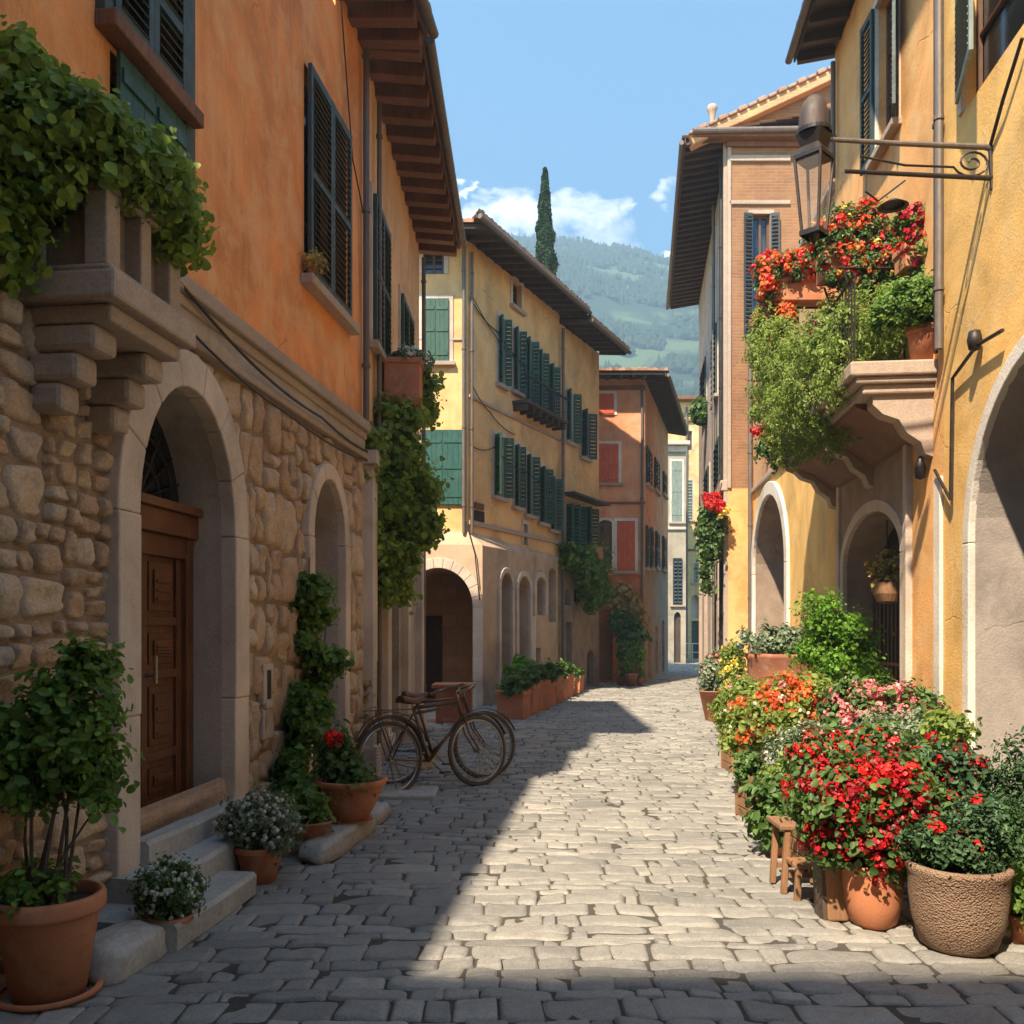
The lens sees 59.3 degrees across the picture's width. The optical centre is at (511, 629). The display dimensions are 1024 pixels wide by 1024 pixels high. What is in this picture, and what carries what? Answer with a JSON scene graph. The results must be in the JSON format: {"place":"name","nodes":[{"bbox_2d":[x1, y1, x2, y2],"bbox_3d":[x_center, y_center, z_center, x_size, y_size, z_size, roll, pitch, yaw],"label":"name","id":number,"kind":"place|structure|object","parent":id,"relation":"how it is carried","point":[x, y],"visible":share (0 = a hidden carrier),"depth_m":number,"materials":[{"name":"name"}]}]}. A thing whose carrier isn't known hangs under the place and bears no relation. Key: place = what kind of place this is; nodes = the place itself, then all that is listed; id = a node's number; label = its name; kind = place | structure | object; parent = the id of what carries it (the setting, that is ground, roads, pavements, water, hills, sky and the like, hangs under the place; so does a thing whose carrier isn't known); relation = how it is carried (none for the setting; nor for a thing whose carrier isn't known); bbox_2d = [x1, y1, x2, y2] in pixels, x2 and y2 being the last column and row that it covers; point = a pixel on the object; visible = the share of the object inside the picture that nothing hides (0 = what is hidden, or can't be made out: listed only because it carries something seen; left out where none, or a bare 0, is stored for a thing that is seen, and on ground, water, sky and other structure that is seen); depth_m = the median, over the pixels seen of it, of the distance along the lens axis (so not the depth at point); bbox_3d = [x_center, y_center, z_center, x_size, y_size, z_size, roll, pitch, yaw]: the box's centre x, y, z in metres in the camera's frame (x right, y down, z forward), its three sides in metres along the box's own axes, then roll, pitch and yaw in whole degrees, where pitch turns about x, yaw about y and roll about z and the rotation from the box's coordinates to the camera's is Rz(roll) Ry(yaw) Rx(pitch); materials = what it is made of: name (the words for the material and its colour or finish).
{"place":"outdoors","nodes":[
{"label":"outdoors","id":0,"kind":"place"},
{"bbox_2d":[0,660,1023,1023],"bbox_3d":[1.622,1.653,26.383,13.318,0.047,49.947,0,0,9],"label":"cobbled street","id":1,"kind":"structure","parent":0,"point":[592,996],"depth_m":5.06,"materials":[{"name":"stone"}]},
{"bbox_2d":[0,979,103,1011],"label":"pot saucer","id":2,"kind":"object","parent":1,"relation":"on","point":[96,988],"visible":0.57,"depth_m":3.91,"materials":[{"name":"ceramic"}]},
{"bbox_2d":[0,629,145,1005],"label":"potted tree","id":3,"kind":"object","parent":1,"relation":"on","point":[48,920],"visible":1,"depth_m":4.00,"materials":[{"name":"green plant"}]},
{"bbox_2d":[87,920,166,986],"bbox_3d":[-1.932,1.562,4.420,0.316,0.193,0.505,0,0,11],"label":"kerb stone","id":4,"kind":"object","parent":1,"relation":"on","point":[123,951],"visible":0.81,"depth_m":4.30,"materials":[{"name":"grey stone"}]},
{"bbox_2d":[96,797,256,951],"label":"door steps","id":5,"kind":"structure","parent":1,"relation":"on","point":[230,889],"depth_m":5.34,"materials":[{"name":"stone"}]},
{"bbox_2d":[125,851,210,923],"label":"potted plant","id":6,"kind":"object","parent":5,"relation":"on","point":[172,905],"visible":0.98,"depth_m":4.67,"materials":[{"name":"green plant"}]},
{"bbox_2d":[0,0,438,984],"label":"stone and orange house","id":7,"kind":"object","parent":1,"relation":"on","point":[192,522],"visible":0.65,"depth_m":6.49,"materials":[{"name":"brown paint"}]},
{"bbox_2d":[17,157,195,435],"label":"stone balcony","id":8,"kind":"structure","parent":7,"relation":"attached to","point":[114,328],"depth_m":4.38,"materials":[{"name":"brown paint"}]},
{"bbox_2d":[0,15,219,299],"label":"climbing vine","id":9,"kind":"object","parent":8,"relation":"on","point":[61,128],"visible":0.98,"depth_m":4.14,"materials":[{"name":"green plant"}]},
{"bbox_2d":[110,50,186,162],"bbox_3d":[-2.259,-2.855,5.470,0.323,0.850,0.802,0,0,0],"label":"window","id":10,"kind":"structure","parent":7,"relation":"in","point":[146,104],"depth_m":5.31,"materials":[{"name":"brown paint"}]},
{"bbox_2d":[95,0,203,176],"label":"window","id":11,"kind":"structure","parent":7,"relation":"in","point":[132,27],"depth_m":5.50,"materials":[{"name":"teal paint"}]},
{"bbox_2d":[139,417,203,807],"bbox_3d":[-2.399,-0.185,5.885,0.190,2.790,1.301,0,0,7],"label":"door","id":12,"kind":"structure","parent":7,"relation":"in","point":[169,527],"depth_m":6.19,"materials":[{"name":"brown wood"}]},
{"bbox_2d":[268,557,354,815],"bbox_3d":[-1.743,0.500,7.724,0.760,2.301,1.546,0,0,0],"label":"climbing vine","id":13,"kind":"object","parent":7,"relation":"attached to","point":[309,709],"visible":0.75,"depth_m":7.77,"materials":[{"name":"green plant"}]},
{"bbox_2d":[300,62,360,335],"bbox_3d":[-1.813,-4.120,8.753,0.445,2.040,1.471,0,0,0],"label":"window","id":14,"kind":"structure","parent":7,"relation":"in","point":[326,294],"depth_m":8.67,"materials":[{"name":"teal paint"}]},
{"bbox_2d":[213,782,310,884],"bbox_3d":[-1.631,1.328,5.940,0.632,0.644,0.530,0,0,0],"label":"potted plant","id":15,"kind":"object","parent":1,"relation":"on","point":[258,835],"visible":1,"depth_m":5.81,"materials":[{"name":"green plant"}]},
{"bbox_2d":[298,816,375,864],"bbox_3d":[-1.330,1.577,6.948,0.288,0.167,1.289,0,0,8],"label":"kerb stone","id":16,"kind":"object","parent":1,"relation":"on","point":[328,846],"visible":0.77,"depth_m":6.54,"materials":[{"name":"grey stone"}]},
{"bbox_2d":[274,779,339,840],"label":"potted plant","id":17,"kind":"object","parent":16,"relation":"on","point":[321,819],"visible":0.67,"depth_m":6.54,"materials":[{"name":"green plant"}]},
{"bbox_2d":[307,718,387,823],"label":"potted plant","id":18,"kind":"object","parent":16,"relation":"on","point":[352,788],"visible":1,"depth_m":6.97,"materials":[{"name":"green plant"}]},
{"bbox_2d":[377,786,438,800],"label":"paving slab","id":19,"kind":"structure","parent":1,"relation":"on","point":[421,793],"depth_m":8.84,"materials":[{"name":"stone"}]},
{"bbox_2d":[362,33,466,773],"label":"peach stucco house","id":20,"kind":"structure","parent":1,"relation":"on","point":[414,204],"depth_m":11.46,"materials":[{"name":"brown paint"}]},
{"bbox_2d":[369,181,391,372],"bbox_3d":[-1.658,-4.225,11.060,0.286,1.930,1.405,0,0,0],"label":"window","id":21,"kind":"structure","parent":20,"relation":"in","point":[375,346],"depth_m":10.72,"materials":[{"name":"green wood"}]},
{"bbox_2d":[398,284,414,351],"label":"window","id":22,"kind":"structure","parent":20,"relation":"in","point":[406,329],"depth_m":12.87,"materials":[{"name":"green wood"}]},
{"bbox_2d":[382,343,434,409],"bbox_3d":[-1.407,-3.098,11.215,0.887,0.861,0.810,0,0,0],"label":"window box","id":23,"kind":"object","parent":20,"relation":"attached to","point":[405,368],"visible":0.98,"depth_m":10.90,"materials":[{"name":"ceramic"}]},
{"bbox_2d":[364,365,454,614],"bbox_3d":[-1.457,-1.775,10.847,1.190,3.188,1.842,0,0,42],"label":"climbing vine","id":24,"kind":"object","parent":20,"relation":"attached to","point":[410,523],"visible":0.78,"depth_m":10.69,"materials":[{"name":"green plant"}]},
{"bbox_2d":[353,684,505,792],"bbox_3d":[-0.808,1.127,9.315,1.854,1.091,0.574,0,-5,-38],"label":"bicycle","id":25,"kind":"object","parent":1,"relation":"on","point":[425,760],"visible":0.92,"depth_m":9.25,"materials":[{"name":"brown metal"}]},
{"bbox_2d":[355,681,515,783],"bbox_3d":[-0.815,1.127,9.917,1.854,1.091,0.574,0,-6,-24],"label":"bicycle","id":26,"kind":"object","parent":1,"relation":"on","point":[431,749],"visible":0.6,"depth_m":9.92,"materials":[{"name":"metal"}]},
{"bbox_2d":[431,682,475,722],"bbox_3d":[-1.040,1.305,16.200,0.760,0.690,0.740,0,0,0],"label":"planter","id":27,"kind":"object","parent":1,"relation":"on","point":[450,715],"depth_m":15.90,"materials":[{"name":"ceramic"}]},
{"bbox_2d":[419,208,591,706],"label":"cream arcade house","id":28,"kind":"structure","parent":1,"relation":"on","point":[497,296],"depth_m":21.08,"materials":[{"name":"yellow paint"}]},
{"bbox_2d":[419,254,447,273],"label":"window","id":29,"kind":"structure","parent":28,"relation":"in","point":[435,264],"depth_m":19.72,"materials":[{"name":"blue glass"}]},
{"bbox_2d":[426,616,441,697],"bbox_3d":[-2.005,0.645,21.835,0.630,1.990,0.070,0,0,0],"label":"door","id":30,"kind":"structure","parent":28,"relation":"in","point":[433,624],"depth_m":21.80,"materials":[{"name":"brown wood"}]},
{"bbox_2d":[419,294,454,365],"bbox_3d":[-1.666,-6.522,19.623,0.868,1.552,0.266,0,0,0],"label":"window","id":31,"kind":"structure","parent":28,"relation":"in","point":[439,307],"depth_m":19.54,"materials":[{"name":"green wood"}]},
{"bbox_2d":[421,430,461,504],"bbox_3d":[-1.514,-3.544,19.641,0.956,1.643,0.230,0,0,0],"label":"window","id":32,"kind":"structure","parent":28,"relation":"in","point":[447,444],"depth_m":19.54,"materials":[{"name":"green wood"}]},
{"bbox_2d":[491,429,513,502],"bbox_3d":[-0.234,-3.809,20.945,0.362,1.601,0.779,0,0,26],"label":"window","id":33,"kind":"structure","parent":28,"relation":"in","point":[499,440],"depth_m":21.08,"materials":[{"name":"green wood"}]},
{"bbox_2d":[495,311,511,391],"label":"window","id":34,"kind":"structure","parent":28,"relation":"in","point":[502,355],"depth_m":20.92,"materials":[{"name":"green wood"}]},
{"bbox_2d":[510,323,526,398],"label":"window","id":35,"kind":"structure","parent":28,"relation":"in","point":[517,333],"depth_m":21.68,"materials":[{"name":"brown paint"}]},
{"bbox_2d":[511,441,525,511],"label":"window","id":36,"kind":"structure","parent":28,"relation":"in","point":[519,476],"depth_m":21.69,"materials":[{"name":"green wood"}]},
{"bbox_2d":[523,335,538,402],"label":"window","id":37,"kind":"structure","parent":28,"relation":"in","point":[530,342],"depth_m":22.54,"materials":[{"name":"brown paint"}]},
{"bbox_2d":[524,450,539,519],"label":"window","id":38,"kind":"structure","parent":28,"relation":"in","point":[531,460],"depth_m":22.58,"materials":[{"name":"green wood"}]},
{"bbox_2d":[537,463,553,527],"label":"window","id":39,"kind":"structure","parent":28,"relation":"in","point":[546,494],"depth_m":23.32,"materials":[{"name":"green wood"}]},
{"bbox_2d":[548,475,562,533],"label":"window","id":40,"kind":"structure","parent":28,"relation":"in","point":[558,504],"depth_m":23.92,"materials":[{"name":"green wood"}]},
{"bbox_2d":[493,670,532,718],"bbox_3d":[0.021,1.199,16.922,0.794,0.903,0.780,0,0,18],"label":"planter box","id":41,"kind":"object","parent":1,"relation":"on","point":[512,693],"visible":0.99,"depth_m":16.67,"materials":[{"name":"ceramic"}]},
{"bbox_2d":[520,659,550,710],"bbox_3d":[0.418,1.122,18.665,0.811,1.055,0.796,0,0,26],"label":"planter box","id":42,"kind":"object","parent":1,"relation":"on","point":[544,683],"visible":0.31,"depth_m":18.49,"materials":[{"name":"ceramic"}]},
{"bbox_2d":[534,167,559,312],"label":"cypress tree","id":43,"kind":"object","parent":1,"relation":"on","point":[545,254],"visible":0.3,"depth_m":45.73,"materials":[{"name":"green plant"}]},
{"bbox_2d":[558,314,631,686],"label":"narrow shuttered house","id":44,"kind":"structure","parent":1,"relation":"on","point":[587,337],"depth_m":25.44,"materials":[{"name":"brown paint"}]},
{"bbox_2d":[565,500,579,547],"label":"window","id":45,"kind":"structure","parent":44,"relation":"in","point":[574,525],"depth_m":24.92,"materials":[{"name":"green wood"}]},
{"bbox_2d":[565,388,581,447],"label":"window","id":46,"kind":"structure","parent":44,"relation":"in","point":[570,431],"depth_m":25.01,"materials":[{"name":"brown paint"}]},
{"bbox_2d":[556,538,617,614],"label":"climbing vine","id":47,"kind":"object","parent":44,"relation":"attached to","point":[586,567],"visible":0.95,"depth_m":24.60,"materials":[{"name":"green plant"}]},
{"bbox_2d":[579,408,596,462],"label":"window","id":48,"kind":"structure","parent":44,"relation":"in","point":[585,447],"depth_m":26.01,"materials":[{"name":"green wood"}]},
{"bbox_2d":[613,639,648,685],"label":"potted shrub","id":49,"kind":"object","parent":1,"relation":"on","point":[627,653],"visible":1,"depth_m":26.45,"materials":[{"name":"green plant"}]},
{"bbox_2d":[599,367,689,682],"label":"red corner house","id":50,"kind":"structure","parent":1,"relation":"on","point":[641,416],"depth_m":28.50,"materials":[{"name":"brown paint"}]},
{"bbox_2d":[600,629,611,679],"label":"door","id":51,"kind":"structure","parent":50,"relation":"in","point":[605,638],"depth_m":28.66,"materials":[{"name":"brown wood"}]},
{"bbox_2d":[599,517,616,570],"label":"window","id":52,"kind":"structure","parent":50,"relation":"in","point":[606,529],"depth_m":28.61,"materials":[{"name":"grey paint"}]},
{"bbox_2d":[599,441,622,485],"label":"window","id":53,"kind":"structure","parent":50,"relation":"in","point":[609,451],"depth_m":28.44,"materials":[{"name":"red paint"}]},
{"bbox_2d":[613,518,639,573],"bbox_3d":[3.610,-2.660,28.523,0.850,1.763,0.266,0,0,0],"label":"window","id":54,"kind":"structure","parent":50,"relation":"in","point":[626,529],"depth_m":28.44,"materials":[{"name":"red paint"}]},
{"bbox_2d":[607,580,648,624],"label":"climbing vine","id":55,"kind":"object","parent":50,"relation":"attached to","point":[624,597],"visible":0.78,"depth_m":27.57,"materials":[{"name":"green plant"}]},
{"bbox_2d":[605,607,652,649],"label":"climbing vine","id":56,"kind":"object","parent":50,"relation":"attached to","point":[628,627],"visible":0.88,"depth_m":27.23,"materials":[{"name":"green plant"}]},
{"bbox_2d":[668,441,689,663],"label":"grey far house","id":57,"kind":"structure","parent":1,"relation":"on","point":[677,450],"depth_m":44.00,"materials":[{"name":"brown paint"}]},
{"bbox_2d":[669,459,684,523],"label":"window","id":58,"kind":"structure","parent":57,"relation":"in","point":[676,465],"depth_m":43.94,"materials":[{"name":"white paint"}]},
{"bbox_2d":[668,396,698,659],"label":"yellow far house","id":59,"kind":"structure","parent":1,"relation":"on","point":[692,514],"depth_m":50.00,"materials":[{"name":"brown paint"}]},
{"bbox_2d":[695,647,727,720],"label":"potted plant","id":60,"kind":"object","parent":1,"relation":"on","point":[709,666],"visible":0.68,"depth_m":16.25,"materials":[{"name":"green plant"}]},
{"bbox_2d":[716,641,747,692],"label":"potted plant","id":61,"kind":"object","parent":1,"relation":"on","point":[733,662],"visible":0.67,"depth_m":15.10,"materials":[{"name":"yellow plant"}]},
{"bbox_2d":[707,673,762,733],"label":"potted plant","id":62,"kind":"object","parent":1,"relation":"on","point":[742,682],"visible":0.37,"depth_m":12.52,"materials":[{"name":"green plant"}]},
{"bbox_2d":[666,66,834,681],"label":"brick gable house","id":63,"kind":"structure","parent":1,"relation":"on","point":[735,214],"depth_m":21.30,"materials":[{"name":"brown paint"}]},
{"bbox_2d":[691,475,731,597],"bbox_3d":[4.721,-2.207,21.227,0.914,2.891,0.975,0,0,0],"label":"hanging basket","id":64,"kind":"object","parent":63,"relation":"hanging from","point":[711,522],"visible":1,"depth_m":21.05,"materials":[{"name":"green plant"}]},
{"bbox_2d":[744,210,779,341],"bbox_3d":[5.892,-8.378,21.312,0.843,3.115,0.289,0,0,0],"label":"window","id":65,"kind":"structure","parent":63,"relation":"in","point":[758,226],"depth_m":21.24,"materials":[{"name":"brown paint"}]},
{"bbox_2d":[728,745,775,819],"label":"potted plant","id":66,"kind":"object","parent":1,"relation":"on","point":[747,762],"visible":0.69,"depth_m":7.80,"materials":[{"name":"green plant"}]},
{"bbox_2d":[738,769,791,856],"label":"potted plant","id":67,"kind":"object","parent":1,"relation":"on","point":[767,793],"visible":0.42,"depth_m":6.51,"materials":[{"name":"green plant"}]},
{"bbox_2d":[710,666,860,761],"bbox_3d":[2.836,1.007,8.917,1.656,1.286,0.941,0,0,0],"label":"potted bush","id":68,"kind":"object","parent":1,"relation":"on","point":[782,703],"visible":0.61,"depth_m":8.70,"materials":[{"name":"orange plant"}]},
{"bbox_2d":[767,816,812,900],"bbox_3d":[1.832,1.435,5.680,0.320,0.430,0.460,0,0,0],"label":"wooden stool","id":69,"kind":"object","parent":1,"relation":"on","point":[798,864],"visible":0.49,"depth_m":5.62,"materials":[{"name":"brown wood"}]},
{"bbox_2d":[747,181,834,652],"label":"brick arch wing","id":70,"kind":"structure","parent":1,"relation":"on","point":[791,535],"depth_m":17.11,"materials":[{"name":"yellow paint"}]},
{"bbox_2d":[757,716,844,766],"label":"potted bush","id":71,"kind":"object","parent":1,"relation":"on","point":[779,745],"visible":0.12,"depth_m":7.70,"materials":[{"name":"white plant"}]},
{"bbox_2d":[812,851,848,920],"bbox_3d":[1.830,1.445,5.181,0.158,0.410,0.182,0,0,0],"label":"slatted planter","id":72,"kind":"object","parent":1,"relation":"on","point":[829,903],"visible":0.59,"depth_m":5.10,"materials":[{"name":"brown wood"}]},
{"bbox_2d":[782,583,894,684],"bbox_3d":[3.917,0.546,10.803,1.155,2.209,1.029,0,0,-42],"label":"potted shrub","id":73,"kind":"object","parent":1,"relation":"on","point":[826,623],"visible":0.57,"depth_m":10.69,"materials":[{"name":"green plant"}]},
{"bbox_2d":[774,710,935,815],"bbox_3d":[2.229,1.085,5.889,0.984,1.131,0.679,0,0,0],"label":"potted plant","id":74,"kind":"object","parent":1,"relation":"on","point":[803,753],"visible":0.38,"depth_m":5.80,"materials":[{"name":"pink plant"}]},
{"bbox_2d":[785,0,943,703],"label":"yellow balcony house","id":75,"kind":"structure","parent":1,"relation":"on","point":[880,52],"depth_m":10.78,"materials":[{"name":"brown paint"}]},
{"bbox_2d":[782,273,937,509],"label":"flower balcony","id":76,"kind":"structure","parent":75,"relation":"attached to","point":[889,414],"depth_m":9.57,"materials":[{"name":"stone"}]},
{"bbox_2d":[746,301,799,474],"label":"trailing geranium","id":77,"kind":"object","parent":76,"relation":"on","point":[759,448],"visible":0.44,"depth_m":12.57,"materials":[{"name":"red plant"}]},
{"bbox_2d":[736,276,910,471],"bbox_3d":[3.849,-3.324,11.284,1.590,2.568,4.036,0,0,0],"label":"trailing bush","id":78,"kind":"object","parent":76,"relation":"on","point":[780,401],"visible":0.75,"depth_m":10.86,"materials":[{"name":"green plant"}]},
{"bbox_2d":[755,267,905,360],"bbox_3d":[4.000,-3.647,11.400,1.200,1.754,2.432,0,0,0],"label":"balcony railing","id":79,"kind":"object","parent":76,"relation":"on","point":[843,269],"visible":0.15,"depth_m":10.20,"materials":[{"name":"metal"}]},
{"bbox_2d":[748,246,849,306],"bbox_3d":[4.058,-4.960,12.564,1.474,0.989,0.728,0,0,-8],"label":"flower box","id":80,"kind":"object","parent":79,"relation":"on","point":[790,275],"visible":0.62,"depth_m":12.43,"materials":[{"name":"ceramic"}]},
{"bbox_2d":[799,194,903,307],"bbox_3d":[4.034,-4.379,10.463,1.272,1.333,0.810,0,0,0],"label":"flower box","id":81,"kind":"object","parent":79,"relation":"on","point":[849,242],"visible":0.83,"depth_m":10.28,"materials":[{"name":"ceramic"}]},
{"bbox_2d":[865,268,933,359],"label":"potted shrub","id":82,"kind":"object","parent":76,"relation":"on","point":[908,304],"visible":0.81,"depth_m":9.28,"materials":[{"name":"green plant"}]},
{"bbox_2d":[860,0,901,175],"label":"window","id":83,"kind":"structure","parent":75,"relation":"in","point":[893,118],"depth_m":11.28,"materials":[{"name":"teal paint"}]},
{"bbox_2d":[864,520,899,603],"bbox_3d":[4.524,-0.816,10.815,0.527,1.008,0.495,0,0,-44],"label":"hanging basket","id":84,"kind":"object","parent":75,"relation":"hanging from","point":[883,567],"visible":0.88,"depth_m":10.68,"materials":[{"name":"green plant"}]},
{"bbox_2d":[882,527,899,683],"bbox_3d":[5.089,0.055,11.458,0.001,3.150,2.584,0,0,6],"label":"doorway back","id":85,"kind":"structure","parent":75,"relation":"in","point":[893,541],"depth_m":12.16,"materials":[{"name":"paint"}]},
{"bbox_2d":[888,201,927,278],"bbox_3d":[4.484,-4.134,9.759,0.806,1.072,0.700,0,0,0],"label":"flower box","id":86,"kind":"object","parent":75,"relation":"attached to","point":[907,227],"visible":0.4,"depth_m":9.65,"materials":[{"name":"ceramic"}]},
{"bbox_2d":[777,746,966,929],"bbox_3d":[2.023,1.155,5.036,1.023,0.991,0.701,0,0,0],"label":"potted plant","id":87,"kind":"object","parent":1,"relation":"on","point":[857,802],"visible":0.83,"depth_m":4.89,"materials":[{"name":"red plant"}]},
{"bbox_2d":[815,671,950,736],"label":"potted rose","id":88,"kind":"object","parent":1,"relation":"on","point":[843,698],"visible":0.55,"depth_m":7.82,"materials":[{"name":"plant"}]},
{"bbox_2d":[849,697,979,756],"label":"potted bush","id":89,"kind":"object","parent":1,"relation":"on","point":[907,722],"visible":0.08,"depth_m":6.85,"materials":[{"name":"green plant"}]},
{"bbox_2d":[835,727,1022,816],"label":"potted shrub","id":90,"kind":"object","parent":1,"relation":"on","point":[959,764],"visible":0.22,"depth_m":5.33,"materials":[{"name":"green plant"}]},
{"bbox_2d":[913,697,982,772],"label":"potted plant","id":91,"kind":"object","parent":1,"relation":"on","point":[943,724],"visible":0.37,"depth_m":6.34,"materials":[{"name":"green plant"}]},
{"bbox_2d":[890,784,1023,957],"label":"potted plant","id":92,"kind":"object","parent":1,"relation":"on","point":[959,891],"visible":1,"depth_m":4.54,"materials":[{"name":"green plant"}]},
{"bbox_2d":[932,0,1023,795],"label":"ochre house","id":93,"kind":"structure","parent":1,"relation":"on","point":[982,288],"depth_m":8.25,"materials":[{"name":"yellow paint"}]},
{"bbox_2d":[830,37,1023,212],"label":"iron wall bracket","id":94,"kind":"object","parent":93,"relation":"attached to","point":[893,205],"visible":0.99,"depth_m":7.87,"materials":[{"name":"black metal"}]},
{"bbox_2d":[793,94,834,244],"bbox_3d":[2.644,-4.019,7.880,0.298,1.313,0.298,0,0,45],"label":"street lantern","id":95,"kind":"object","parent":94,"relation":"attached to","point":[814,134],"visible":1,"depth_m":7.83,"materials":[{"name":"brown metal"}]},
{"bbox_2d":[954,0,1023,116],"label":"window","id":96,"kind":"structure","parent":93,"relation":"in","point":[998,22],"depth_m":8.18,"materials":[{"name":"brown paint"}]},
{"bbox_2d":[978,724,1023,910],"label":"potted shrub","id":97,"kind":"object","parent":1,"relation":"on","point":[1005,776],"visible":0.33,"depth_m":5.25,"materials":[{"name":"green plant"}]},
{"bbox_2d":[1001,848,1023,944],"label":"potted plant","id":98,"kind":"object","parent":1,"relation":"on","point":[1015,927],"visible":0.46,"depth_m":4.70,"materials":[{"name":"green plant"}]},
{"bbox_2d":[529,245,698,388],"bbox_3d":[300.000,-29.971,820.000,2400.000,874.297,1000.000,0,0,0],"label":"hill","id":99,"kind":"structure","parent":0,"point":[642,316],"depth_m":649.34,"materials":[{"name":"plant"}]},
{"bbox_2d":[507,232,698,395],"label":"hillside forest","id":100,"kind":"object","parent":99,"relation":"on","point":[577,257],"visible":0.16,"depth_m":690.91,"materials":[{"name":"plant"}]},
{"bbox_2d":[428,0,834,257],"label":"sky","id":101,"kind":"structure","parent":0,"point":[602,95],"materials":[{"name":"blue"}]},
{"bbox_2d":[725,618,835,693],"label":"potted plant","id":102,"kind":"object","parent":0,"point":[765,656],"visible":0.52,"depth_m":13.13,"materials":[{"name":"green plant"}]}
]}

